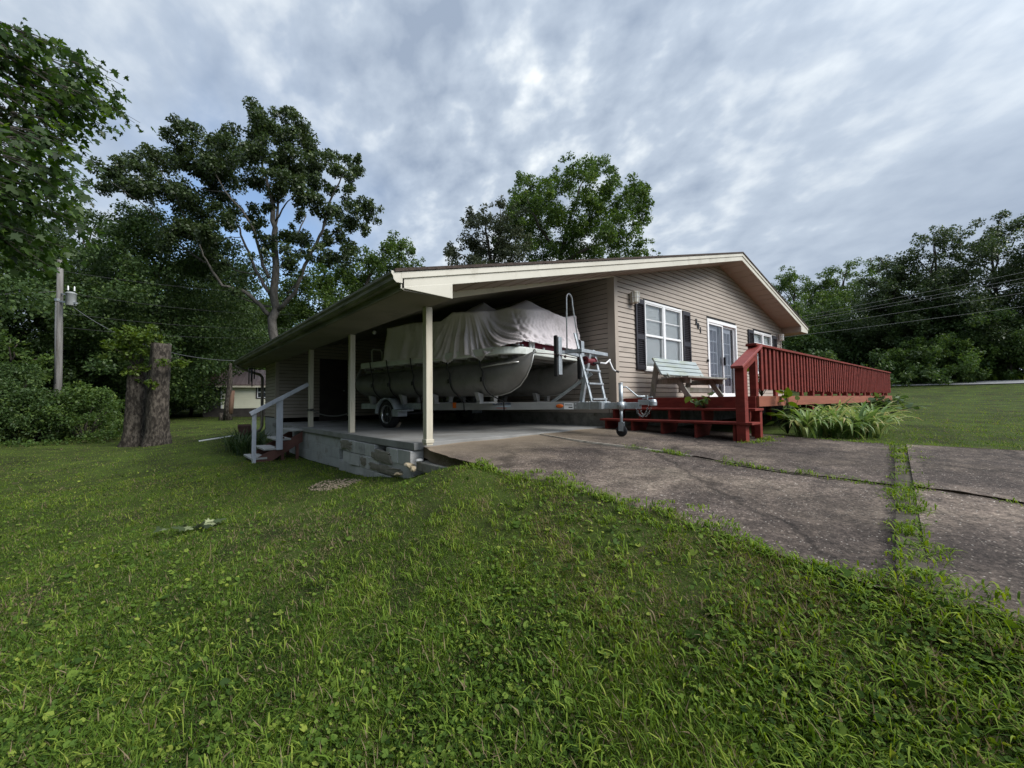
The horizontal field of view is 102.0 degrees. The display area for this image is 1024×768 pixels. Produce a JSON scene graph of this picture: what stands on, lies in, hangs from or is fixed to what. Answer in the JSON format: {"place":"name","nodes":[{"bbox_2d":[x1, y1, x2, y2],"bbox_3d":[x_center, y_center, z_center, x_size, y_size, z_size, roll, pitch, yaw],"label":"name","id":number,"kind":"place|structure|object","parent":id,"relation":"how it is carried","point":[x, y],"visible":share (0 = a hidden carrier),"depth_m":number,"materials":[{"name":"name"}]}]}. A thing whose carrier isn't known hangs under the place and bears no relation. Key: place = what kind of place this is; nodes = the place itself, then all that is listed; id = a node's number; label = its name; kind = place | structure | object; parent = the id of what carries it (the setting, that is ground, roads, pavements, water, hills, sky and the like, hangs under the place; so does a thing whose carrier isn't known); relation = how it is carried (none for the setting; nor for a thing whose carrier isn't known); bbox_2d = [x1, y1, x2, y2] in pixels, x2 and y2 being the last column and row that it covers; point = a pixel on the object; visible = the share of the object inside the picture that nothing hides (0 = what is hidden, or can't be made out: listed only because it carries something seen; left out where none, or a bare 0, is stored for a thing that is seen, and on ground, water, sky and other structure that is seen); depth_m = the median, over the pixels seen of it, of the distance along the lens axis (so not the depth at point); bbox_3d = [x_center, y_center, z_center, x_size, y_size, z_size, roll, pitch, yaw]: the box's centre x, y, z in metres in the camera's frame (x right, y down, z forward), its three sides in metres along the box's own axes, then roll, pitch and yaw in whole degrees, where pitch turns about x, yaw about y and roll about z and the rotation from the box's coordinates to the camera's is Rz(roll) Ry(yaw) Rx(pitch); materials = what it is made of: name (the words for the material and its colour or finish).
{"place":"outdoors","nodes":[
{"label":"outdoors","id":0,"kind":"place"},
{"bbox_2d":[308,478,360,490],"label":"gravel","id":1,"kind":"structure","parent":0,"point":[334,487],"depth_m":6.22,"materials":[{"name":"grey gravel"}]},
{"bbox_2d":[0,379,1023,767],"bbox_3d":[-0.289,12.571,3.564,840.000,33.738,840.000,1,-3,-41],"label":"ground","id":2,"kind":"structure","parent":0,"point":[198,427],"depth_m":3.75,"materials":[{"name":"green plant"}]},
{"bbox_2d":[0,376,42,439],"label":"shrub","id":3,"kind":"object","parent":2,"relation":"on","point":[8,385],"visible":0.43,"depth_m":14.69,"materials":[{"name":"green plant"}]},
{"bbox_2d":[0,361,45,391],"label":"shrub","id":4,"kind":"object","parent":2,"relation":"on","point":[26,378],"visible":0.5,"depth_m":16.39,"materials":[{"name":"green plant"}]},
{"bbox_2d":[0,267,58,322],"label":"deciduous tree","id":5,"kind":"object","parent":2,"relation":"on","point":[17,295],"visible":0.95,"depth_m":15.69,"materials":[{"name":"green plant"}]},
{"bbox_2d":[0,329,70,392],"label":"deciduous tree","id":6,"kind":"object","parent":2,"relation":"on","point":[40,361],"visible":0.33,"depth_m":19.30,"materials":[{"name":"green plant"}]},
{"bbox_2d":[0,387,97,444],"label":"shrub","id":7,"kind":"object","parent":2,"relation":"on","point":[35,396],"visible":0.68,"depth_m":14.59,"materials":[{"name":"green plant"}]},
{"bbox_2d":[0,204,105,392],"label":"deciduous tree","id":8,"kind":"object","parent":2,"relation":"on","point":[25,309],"visible":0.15,"depth_m":23.44,"materials":[{"name":"green plant"}]},
{"bbox_2d":[0,419,123,447],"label":"undergrowth","id":9,"kind":"object","parent":2,"relation":"on","point":[113,432],"visible":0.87,"depth_m":14.51,"materials":[{"name":"green plant"}]},
{"bbox_2d":[53,259,77,394],"bbox_3d":[-19.270,-1.518,17.837,1.264,7.750,0.423,-2,-3,18],"label":"utility pole","id":10,"kind":"object","parent":2,"relation":"on","point":[71,299],"visible":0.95,"depth_m":17.92,"materials":[{"name":"grey paint"}]},
{"bbox_2d":[72,306,233,360],"bbox_3d":[-13.938,-2.038,15.731,10.595,2.881,0.022,-2,-3,22],"label":"overhead wire","id":11,"kind":"object","parent":10,"relation":"attached to","point":[171,352],"visible":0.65,"depth_m":14.80,"materials":[{"name":"grey"}]},
{"bbox_2d":[64,292,249,313],"bbox_3d":[-16.449,-4.143,21.999,0.010,0.630,10.188,-3,-3,38],"label":"overhead wire","id":12,"kind":"object","parent":10,"relation":"attached to","point":[157,305],"visible":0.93,"depth_m":20.56,"materials":[{"name":"grey"}]},
{"bbox_2d":[65,271,261,292],"bbox_3d":[-16.449,-5.300,22.000,0.010,1.031,10.177,-3,-3,38],"label":"overhead wire","id":13,"kind":"object","parent":10,"relation":"attached to","point":[159,284],"visible":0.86,"depth_m":20.38,"materials":[{"name":"grey"}]},
{"bbox_2d":[65,313,290,328],"bbox_3d":[-16.507,-3.283,21.999,0.010,0.678,10.259,-3,-3,39],"label":"overhead wire","id":14,"kind":"object","parent":10,"relation":"attached to","point":[171,324],"visible":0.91,"depth_m":21.01,"materials":[{"name":"grey"}]},
{"bbox_2d":[21,381,124,440],"bbox_3d":[-15.978,1.060,15.693,2.595,2.344,3.086,-1,-2,13],"label":"shrub","id":15,"kind":"object","parent":2,"relation":"on","point":[93,395],"visible":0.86,"depth_m":15.28,"materials":[{"name":"green plant"}]},
{"bbox_2d":[0,17,155,280],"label":"maple tree","id":16,"kind":"object","parent":2,"relation":"on","point":[36,140],"visible":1,"depth_m":4.82,"materials":[{"name":"green plant"}]},
{"bbox_2d":[0,185,207,394],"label":"deciduous tree","id":17,"kind":"object","parent":2,"relation":"on","point":[62,240],"visible":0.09,"depth_m":27.32,"materials":[{"name":"green plant"}]},
{"bbox_2d":[46,360,197,415],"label":"undergrowth","id":18,"kind":"object","parent":2,"relation":"on","point":[170,403],"visible":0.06,"depth_m":26.23,"materials":[{"name":"green plant"}]},
{"bbox_2d":[27,303,244,411],"bbox_3d":[-29.240,-1.680,32.328,14.193,11.619,13.783,1,-3,-41],"label":"deciduous tree","id":19,"kind":"object","parent":2,"relation":"on","point":[143,338],"depth_m":29.68,"materials":[{"name":"green plant"}]},
{"bbox_2d":[97,324,192,446],"bbox_3d":[-12.150,0.094,13.760,3.801,4.156,1.428,-1,-2,0],"label":"tree stump","id":20,"kind":"object","parent":2,"relation":"on","point":[146,422],"visible":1,"depth_m":13.72,"materials":[{"name":"brown wood"}]},
{"bbox_2d":[0,187,291,421],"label":"deciduous tree","id":21,"kind":"object","parent":2,"relation":"on","point":[129,260],"visible":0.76,"depth_m":24.43,"materials":[{"name":"green plant"}]},
{"bbox_2d":[153,518,226,531],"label":"fallen twig","id":22,"kind":"object","parent":2,"relation":"on","point":[208,523],"visible":0.98,"depth_m":4.58,"materials":[{"name":"grey wood"}]},
{"bbox_2d":[175,342,223,415],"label":"deciduous tree","id":23,"kind":"object","parent":2,"relation":"on","point":[191,412],"visible":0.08,"depth_m":28.62,"materials":[{"name":"green plant"}]},
{"bbox_2d":[199,435,230,440],"bbox_3d":[-9.572,1.758,13.446,0.935,0.142,0.100,2,-3,-44],"label":"white plank","id":24,"kind":"object","parent":2,"relation":"on","point":[213,438],"visible":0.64,"depth_m":13.35,"materials":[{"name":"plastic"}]},
{"bbox_2d":[218,363,234,420],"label":"dead tree","id":25,"kind":"object","parent":2,"relation":"on","point":[226,415],"visible":0.86,"depth_m":24.38,"materials":[{"name":"brown wood"}]},
{"bbox_2d":[79,95,384,339],"bbox_3d":[-16.545,-7.502,24.021,18.772,18.495,8.048,-1,-2,7],"label":"oak tree","id":26,"kind":"object","parent":2,"relation":"on","point":[211,168],"visible":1,"depth_m":23.28,"materials":[{"name":"green plant"}]},
{"bbox_2d":[154,256,309,409],"bbox_3d":[-29.070,-3.961,39.876,16.872,16.522,15.138,1,-3,-41],"label":"deciduous tree","id":27,"kind":"object","parent":2,"relation":"on","point":[260,331],"visible":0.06,"depth_m":38.74,"materials":[{"name":"green plant"}]},
{"bbox_2d":[200,369,265,416],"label":"cottage","id":28,"kind":"structure","parent":2,"relation":"on","point":[247,398],"depth_m":28.59,"materials":[{"name":"yellow"}]},
{"bbox_2d":[256,388,265,398],"bbox_3d":[-17.498,0.572,29.054,0.757,0.920,0.220,1,-3,-35],"label":"window","id":29,"kind":"structure","parent":28,"relation":"in","point":[258,390],"depth_m":28.97,"materials":[{"name":"grey"}]},
{"bbox_2d":[237,424,251,435],"bbox_3d":[-8.520,1.486,13.248,0.414,0.400,0.073,1,-3,-31],"label":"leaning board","id":30,"kind":"object","parent":2,"relation":"on","point":[245,428],"visible":0.57,"depth_m":13.21,"materials":[{"name":"brown wood"}]},
{"bbox_2d":[217,427,273,455],"bbox_3d":[-7.056,1.490,11.065,1.515,0.667,2.423,1,-3,-41],"label":"daylily","id":31,"kind":"object","parent":2,"relation":"on","point":[240,446],"visible":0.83,"depth_m":10.63,"materials":[{"name":"green plant"}]},
{"bbox_2d":[200,298,304,398],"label":"deciduous tree","id":32,"kind":"object","parent":2,"relation":"on","point":[263,368],"visible":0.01,"depth_m":41.38,"materials":[{"name":"green plant"}]},
{"bbox_2d":[243,383,308,462],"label":"wooden steps","id":33,"kind":"structure","parent":2,"relation":"on","point":[281,443],"depth_m":9.22,"materials":[{"name":"grey paint"}]},
{"bbox_2d":[259,230,425,335],"bbox_3d":[-11.947,-4.642,28.829,12.268,11.727,7.003,-1,-3,17],"label":"broadleaf tree","id":34,"kind":"object","parent":2,"relation":"on","point":[325,282],"visible":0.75,"depth_m":27.80,"materials":[{"name":"green plant"}]},
{"bbox_2d":[404,462,414,467],"bbox_3d":[-1.329,1.052,5.364,0.158,0.076,0.110,-1,-2,7],"label":"rock","id":35,"kind":"object","parent":2,"relation":"on","point":[407,465],"visible":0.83,"depth_m":5.33,"materials":[{"name":"stone"}]},
{"bbox_2d":[409,466,415,471],"bbox_3d":[-1.242,1.066,5.201,0.085,0.069,0.151,0,-3,-20],"label":"rock","id":36,"kind":"object","parent":2,"relation":"on","point":[412,468],"visible":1,"depth_m":5.18,"materials":[{"name":"stone"}]},
{"bbox_2d":[416,460,445,472],"bbox_3d":[-0.734,1.036,4.905,0.170,0.123,1.358,1,-3,-41],"label":"kerb footing","id":37,"kind":"object","parent":2,"relation":"on","point":[426,466],"visible":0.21,"depth_m":5.18,"materials":[{"name":"concrete"}]},
{"bbox_2d":[443,195,532,265],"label":"broadleaf tree","id":38,"kind":"object","parent":2,"relation":"on","point":[500,251],"visible":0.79,"depth_m":26.42,"materials":[{"name":"green plant"}]},
{"bbox_2d":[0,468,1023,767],"bbox_3d":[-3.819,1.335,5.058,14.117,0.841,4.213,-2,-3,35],"label":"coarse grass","id":39,"kind":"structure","parent":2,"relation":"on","point":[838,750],"depth_m":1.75,"materials":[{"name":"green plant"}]},
{"bbox_2d":[233,252,808,477],"bbox_3d":[0.595,-0.647,14.342,15.667,5.356,12.440,1,-3,-41],"label":"bungalow","id":40,"kind":"object","parent":2,"relation":"on","point":[711,314],"visible":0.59,"depth_m":9.00,"materials":[{"name":"beige plastic"}]},
{"bbox_2d":[248,366,254,386],"bbox_3d":[-7.967,-0.267,12.695,0.175,0.710,0.180,1,-3,-41],"label":"wind chime","id":41,"kind":"object","parent":40,"relation":"hanging from","point":[251,375],"visible":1,"depth_m":12.64,"materials":[{"name":"black metal"}]},
{"bbox_2d":[307,409,347,416],"bbox_3d":[-3.842,0.600,8.649,0.156,0.152,2.669,1,-3,-41],"label":"rope","id":42,"kind":"object","parent":40,"relation":"attached to","point":[325,415],"visible":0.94,"depth_m":8.82,"materials":[{"name":"black fabric"}]},
{"bbox_2d":[319,359,346,420],"bbox_3d":[-5.716,0.189,13.276,0.850,1.950,0.110,1,-3,-41],"label":"storeroom door","id":43,"kind":"structure","parent":40,"relation":"in","point":[333,373],"depth_m":13.28,"materials":[{"name":"metal"}]},
{"bbox_2d":[644,300,682,371],"bbox_3d":[3.465,-1.033,9.499,1.720,1.545,0.118,1,-3,-41],"label":"window","id":44,"kind":"structure","parent":40,"relation":"in","point":[664,336],"depth_m":9.47,"materials":[{"name":"white plastic"}]},
{"bbox_2d":[706,318,737,396],"bbox_3d":[5.772,-0.674,11.601,2.290,2.085,0.385,1,-3,-41],"label":"patio door","id":45,"kind":"structure","parent":40,"relation":"in","point":[718,333],"depth_m":11.59,"materials":[{"name":"white glass"}]},
{"bbox_2d":[754,331,771,373],"bbox_3d":[8.150,-0.985,13.553,1.630,1.360,0.137,1,-3,-41],"label":"window","id":46,"kind":"structure","parent":40,"relation":"in","point":[761,338],"depth_m":13.54,"materials":[{"name":"white plastic"}]},
{"bbox_2d":[490,151,662,261],"bbox_3d":[4.333,-8.200,30.035,12.181,19.005,11.904,-1,-2,10],"label":"broadleaf tree","id":47,"kind":"object","parent":2,"relation":"on","point":[537,203],"visible":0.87,"depth_m":29.03,"materials":[{"name":"green plant"}]},
{"bbox_2d":[454,438,1023,644],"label":"edge grass","id":48,"kind":"structure","parent":2,"relation":"on","point":[922,574],"depth_m":2.31,"materials":[{"name":"green plant"}]},
{"bbox_2d":[600,343,891,441],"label":"wooden deck","id":49,"kind":"structure","parent":2,"relation":"on","point":[784,369],"depth_m":7.40,"materials":[{"name":"red wood"}]},
{"bbox_2d":[650,358,726,397],"bbox_3d":[3.770,-0.109,8.903,1.860,0.852,0.914,1,-3,-41],"label":"garden bench","id":50,"kind":"object","parent":49,"relation":"on","point":[678,373],"visible":0.9,"depth_m":8.71,"materials":[{"name":"white wood"}]},
{"bbox_2d":[685,392,714,407],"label":"leafy plant","id":51,"kind":"object","parent":49,"relation":"on","point":[699,402],"visible":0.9,"depth_m":6.87,"materials":[{"name":"green plant"}]},
{"bbox_2d":[747,367,765,395],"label":"leafy plant","id":52,"kind":"object","parent":49,"relation":"on","point":[761,392],"visible":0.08,"depth_m":7.46,"materials":[{"name":"green plant"}]},
{"bbox_2d":[765,387,799,433],"bbox_3d":[4.585,0.441,6.938,0.516,0.775,0.541,0,-2,-7],"label":"leafy plant","id":53,"kind":"object","parent":2,"relation":"on","point":[787,392],"visible":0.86,"depth_m":6.88,"materials":[{"name":"green plant"}]},
{"bbox_2d":[787,298,816,352],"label":"deciduous tree","id":54,"kind":"object","parent":2,"relation":"on","point":[795,305],"visible":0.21,"depth_m":39.57,"materials":[{"name":"green plant"}]},
{"bbox_2d":[762,405,847,419],"bbox_3d":[6.432,0.631,8.716,2.799,0.420,2.091,1,-3,-41],"label":"leafy plant","id":55,"kind":"object","parent":2,"relation":"on","point":[796,410],"visible":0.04,"depth_m":9.03,"materials":[{"name":"green plant"}]},
{"bbox_2d":[771,265,860,327],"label":"deciduous tree","id":56,"kind":"object","parent":2,"relation":"on","point":[786,281],"visible":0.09,"depth_m":49.36,"materials":[{"name":"green plant"}]},
{"bbox_2d":[784,302,875,364],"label":"deciduous tree","id":57,"kind":"object","parent":2,"relation":"on","point":[817,309],"visible":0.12,"depth_m":41.03,"materials":[{"name":"green plant"}]},
{"bbox_2d":[785,403,877,411],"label":"leafy plant","id":58,"kind":"object","parent":2,"relation":"on","point":[816,405],"visible":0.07,"depth_m":10.65,"materials":[{"name":"green plant"}]},
{"bbox_2d":[770,397,902,438],"bbox_3d":[5.066,0.530,6.588,1.696,0.685,1.167,-1,-2,13],"label":"daylily","id":59,"kind":"object","parent":2,"relation":"on","point":[807,424],"visible":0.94,"depth_m":6.47,"materials":[{"name":"green plant"}]},
{"bbox_2d":[789,257,920,323],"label":"deciduous tree","id":60,"kind":"object","parent":2,"relation":"on","point":[849,286],"visible":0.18,"depth_m":46.12,"materials":[{"name":"green plant"}]},
{"bbox_2d":[798,398,919,437],"bbox_3d":[5.697,0.550,7.010,1.642,0.664,1.800,1,-3,-41],"label":"daylily","id":61,"kind":"object","parent":2,"relation":"on","point":[878,430],"visible":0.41,"depth_m":6.52,"materials":[{"name":"green plant"}]},
{"bbox_2d":[814,399,913,424],"bbox_3d":[6.228,0.570,7.499,1.587,0.601,1.584,1,-3,-41],"label":"daylily","id":62,"kind":"object","parent":2,"relation":"on","point":[862,404],"visible":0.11,"depth_m":7.45,"materials":[{"name":"green plant"}]},
{"bbox_2d":[815,309,914,371],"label":"deciduous tree","id":63,"kind":"object","parent":2,"relation":"on","point":[860,340],"visible":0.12,"depth_m":38.24,"materials":[{"name":"green plant"}]},
{"bbox_2d":[848,392,931,412],"bbox_3d":[11.118,0.569,12.204,2.345,0.684,2.098,0,-3,-20],"label":"leafy plant","id":64,"kind":"object","parent":2,"relation":"on","point":[886,401],"visible":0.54,"depth_m":12.16,"materials":[{"name":"green plant"}]},
{"bbox_2d":[831,249,957,378],"bbox_3d":[34.133,-5.843,37.541,8.222,12.319,8.944,1,-3,-41],"label":"deciduous tree","id":65,"kind":"object","parent":2,"relation":"on","point":[875,331],"visible":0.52,"depth_m":36.62,"materials":[{"name":"green plant"}]},
{"bbox_2d":[782,321,1023,387],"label":"undergrowth","id":66,"kind":"object","parent":2,"relation":"on","point":[828,353],"visible":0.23,"depth_m":32.56,"materials":[{"name":"green plant"}]},
{"bbox_2d":[866,300,979,372],"bbox_3d":[36.010,-3.389,36.410,9.051,8.259,7.620,1,-3,-41],"label":"deciduous tree","id":67,"kind":"object","parent":2,"relation":"on","point":[920,329],"visible":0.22,"depth_m":34.56,"materials":[{"name":"green plant"}]},
{"bbox_2d":[850,225,1023,365],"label":"deciduous tree","id":68,"kind":"object","parent":2,"relation":"on","point":[947,275],"visible":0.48,"depth_m":34.53,"materials":[{"name":"green plant"}]},
{"bbox_2d":[880,332,1003,384],"bbox_3d":[33.766,-1.606,32.713,7.493,4.557,6.146,0,-3,-24],"label":"deciduous tree","id":69,"kind":"object","parent":2,"relation":"on","point":[946,343],"visible":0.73,"depth_m":31.52,"materials":[{"name":"green plant"}]},
{"bbox_2d":[908,292,1023,380],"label":"deciduous tree","id":70,"kind":"object","parent":2,"relation":"on","point":[998,314],"visible":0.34,"depth_m":31.30,"materials":[{"name":"green plant"}]},
{"bbox_2d":[914,209,1023,369],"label":"deciduous tree","id":71,"kind":"object","parent":2,"relation":"on","point":[987,247],"visible":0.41,"depth_m":33.19,"materials":[{"name":"green plant"}]},
{"bbox_2d":[974,228,1023,313],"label":"deciduous tree","id":72,"kind":"object","parent":2,"relation":"on","point":[1016,290],"visible":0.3,"depth_m":32.33,"materials":[{"name":"green plant"}]},
{"bbox_2d":[977,329,1023,379],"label":"deciduous tree","id":73,"kind":"object","parent":2,"relation":"on","point":[1009,362],"visible":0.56,"depth_m":30.89,"materials":[{"name":"green plant"}]},
{"bbox_2d":[0,0,1023,369],"label":"sky","id":74,"kind":"structure","parent":0,"point":[809,136],"materials":[{"name":"grey"}]},
{"bbox_2d":[424,425,1023,624],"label":"driveway","id":75,"kind":"structure","parent":0,"point":[979,524],"depth_m":3.62,"materials":[{"name":"grey concrete"}]},
{"bbox_2d":[361,293,656,436],"bbox_3d":[-0.351,-0.272,8.580,6.675,2.451,2.560,-3,-3,39],"label":"boat trailer","id":76,"kind":"object","parent":75,"relation":"on","point":[391,411],"visible":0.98,"depth_m":7.43,"materials":[{"name":"metal"}]},
{"bbox_2d":[355,342,578,398],"bbox_3d":[-1.064,-0.289,9.157,5.184,1.195,2.440,-3,-3,39],"label":"pontoon boat","id":77,"kind":"object","parent":76,"relation":"on","point":[519,369],"visible":0.69,"depth_m":8.01,"materials":[{"name":"metal"}]},
{"bbox_2d":[369,300,580,410],"bbox_3d":[-0.806,-0.518,8.932,4.163,2.150,2.580,-3,-3,39],"label":"boat cover","id":78,"kind":"object","parent":77,"relation":"on","point":[482,325],"visible":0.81,"depth_m":7.64,"materials":[{"name":"grey fabric"}]},
{"bbox_2d":[540,434,691,456],"bbox_3d":[1.303,0.854,5.936,0.142,0.154,2.581,1,-3,-42],"label":"driveway seam","id":79,"kind":"object","parent":75,"relation":"on","point":[591,442],"visible":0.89,"depth_m":5.88,"materials":[{"name":"grey concrete"}]},
{"bbox_2d":[703,458,912,489],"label":"joint soil","id":80,"kind":"structure","parent":75,"relation":"on","point":[794,473],"depth_m":4.10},
{"bbox_2d":[628,435,1021,610],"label":"weeds","id":81,"kind":"object","parent":75,"relation":"on","point":[908,528],"visible":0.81,"depth_m":2.95,"materials":[{"name":"green plant"}]},
{"bbox_2d":[894,445,931,591],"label":"joint soil","id":82,"kind":"structure","parent":75,"relation":"on","point":[915,562],"depth_m":2.68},
{"bbox_2d":[788,306,1023,336],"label":"overhead wire","id":83,"kind":"object","parent":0,"point":[909,321],"visible":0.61,"depth_m":26.55,"materials":[{"name":"grey"}]},
{"bbox_2d":[800,272,1022,316],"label":"overhead wire","id":84,"kind":"object","parent":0,"point":[913,294],"visible":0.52,"depth_m":26.57,"materials":[{"name":"grey"}]},
{"bbox_2d":[808,293,1019,326],"bbox_3d":[22.601,-4.389,26.999,28.918,3.711,0.014,-1,-2,8],"label":"overhead wire","id":85,"kind":"object","parent":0,"point":[919,309],"visible":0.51,"depth_m":26.50,"materials":[{"name":"grey"}]},
{"bbox_2d":[807,282,1021,320],"bbox_3d":[22.601,-4.862,26.999,28.930,4.298,0.014,-1,-2,8],"label":"overhead wire","id":86,"kind":"object","parent":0,"point":[916,301],"visible":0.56,"depth_m":26.50,"materials":[{"name":"grey"}]},
{"bbox_2d":[806,278,1022,318],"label":"overhead wire","id":87,"kind":"object","parent":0,"point":[916,298],"visible":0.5,"depth_m":26.49,"materials":[{"name":"grey"}]},
{"bbox_2d":[891,380,1023,385],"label":"road","id":88,"kind":"structure","parent":0,"point":[997,382],"depth_m":30.07,"materials":[{"name":"grey asphalt"}]},
{"bbox_2d":[900,372,1023,382],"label":"verge grass","id":89,"kind":"structure","parent":0,"point":[1002,378],"depth_m":31.12,"materials":[{"name":"green plant"}]}
]}

